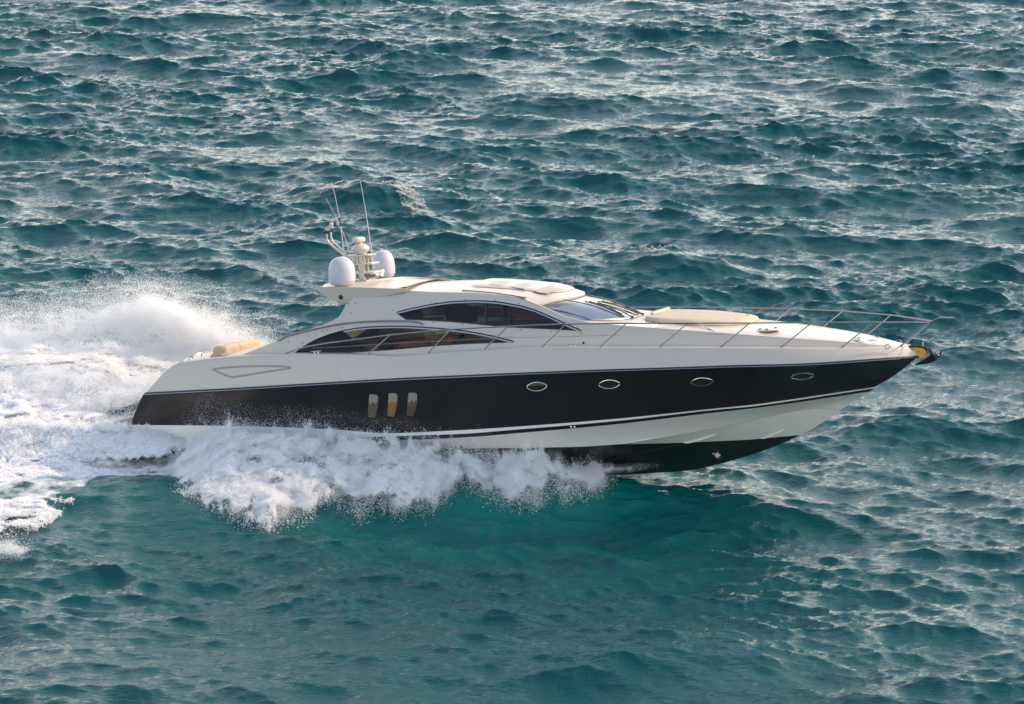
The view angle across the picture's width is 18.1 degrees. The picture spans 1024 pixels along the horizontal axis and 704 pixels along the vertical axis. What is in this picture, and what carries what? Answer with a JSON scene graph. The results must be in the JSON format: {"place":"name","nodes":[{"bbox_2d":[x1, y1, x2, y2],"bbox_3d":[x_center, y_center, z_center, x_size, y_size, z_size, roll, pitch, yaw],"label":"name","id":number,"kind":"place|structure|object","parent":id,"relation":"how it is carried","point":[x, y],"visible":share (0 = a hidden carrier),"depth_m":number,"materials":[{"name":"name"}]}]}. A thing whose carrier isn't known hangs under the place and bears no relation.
{"place":"outdoors","nodes":[
{"label":"outdoors","id":0,"kind":"place"},
{"bbox_2d":[211,352,226,357],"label":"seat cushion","id":1,"kind":"object","parent":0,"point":[218,354],"visible":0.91,"depth_m":85.56,"materials":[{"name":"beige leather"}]},
{"bbox_2d":[0,0,1023,703],"bbox_3d":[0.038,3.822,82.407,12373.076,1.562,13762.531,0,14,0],"label":"sea","id":2,"kind":"structure","parent":0,"point":[808,158],"depth_m":108.40,"materials":[{"name":"liquid"}]},
{"bbox_2d":[72,102,94,108],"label":"whitecap","id":3,"kind":"object","parent":2,"relation":"on","point":[84,104],"visible":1,"depth_m":140.86,"materials":[{"name":"liquid"}]},
{"bbox_2d":[0,265,288,561],"label":"stern spray","id":4,"kind":"object","parent":2,"relation":"on","point":[39,418],"depth_m":90.45,"materials":[{"name":"white liquid"}]},
{"bbox_2d":[377,180,433,215],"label":"whitecap","id":5,"kind":"object","parent":2,"relation":"on","point":[411,196],"visible":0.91,"depth_m":120.36,"materials":[{"name":"liquid"}]},
{"bbox_2d":[167,400,657,539],"label":"bow spray","id":6,"kind":"object","parent":2,"relation":"on","point":[414,472],"depth_m":82.30,"materials":[{"name":"white liquid"}]},
{"bbox_2d":[113,181,953,476],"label":"yacht","id":7,"kind":"object","parent":2,"relation":"on","point":[569,369],"visible":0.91,"depth_m":82.78,"materials":[{"name":"paint"}]},
{"bbox_2d":[213,339,259,355],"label":"backrest cushion","id":8,"kind":"object","parent":7,"relation":"on","point":[232,347],"visible":0.68,"depth_m":86.66,"materials":[{"name":"beige fabric"}]},
{"bbox_2d":[365,394,377,417],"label":"hull window","id":9,"kind":"structure","parent":7,"relation":"in","point":[371,407],"depth_m":83.64,"materials":[{"name":"grey glass"}]},
{"bbox_2d":[385,393,396,416],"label":"hull window","id":10,"kind":"structure","parent":7,"relation":"in","point":[391,399],"depth_m":83.45,"materials":[{"name":"orange glass"}]},
{"bbox_2d":[295,326,513,352],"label":"lower side window","id":11,"kind":"structure","parent":7,"relation":"in","point":[458,336],"depth_m":83.78,"materials":[{"name":"black glass"}]},
{"bbox_2d":[404,392,416,416],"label":"hull window","id":12,"kind":"structure","parent":7,"relation":"in","point":[411,397],"depth_m":83.27,"materials":[{"name":"grey glass"}]},
{"bbox_2d":[396,300,581,331],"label":"upper side window","id":13,"kind":"structure","parent":7,"relation":"in","point":[479,312],"depth_m":83.05,"materials":[{"name":"black glass"}]},
{"bbox_2d":[543,298,585,308],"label":"windshield","id":14,"kind":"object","parent":7,"relation":"in","point":[560,303],"depth_m":86.69,"materials":[{"name":"grey glass"}]},
{"bbox_2d":[645,307,759,325],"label":"sun pad","id":15,"kind":"object","parent":7,"relation":"on","point":[666,315],"visible":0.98,"depth_m":82.62,"materials":[{"name":"beige fabric"}]},
{"bbox_2d":[915,347,941,364],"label":"anchor","id":16,"kind":"object","parent":7,"relation":"hanging from","point":[932,357],"visible":1,"depth_m":81.57,"materials":[{"name":"metal"}]}
]}

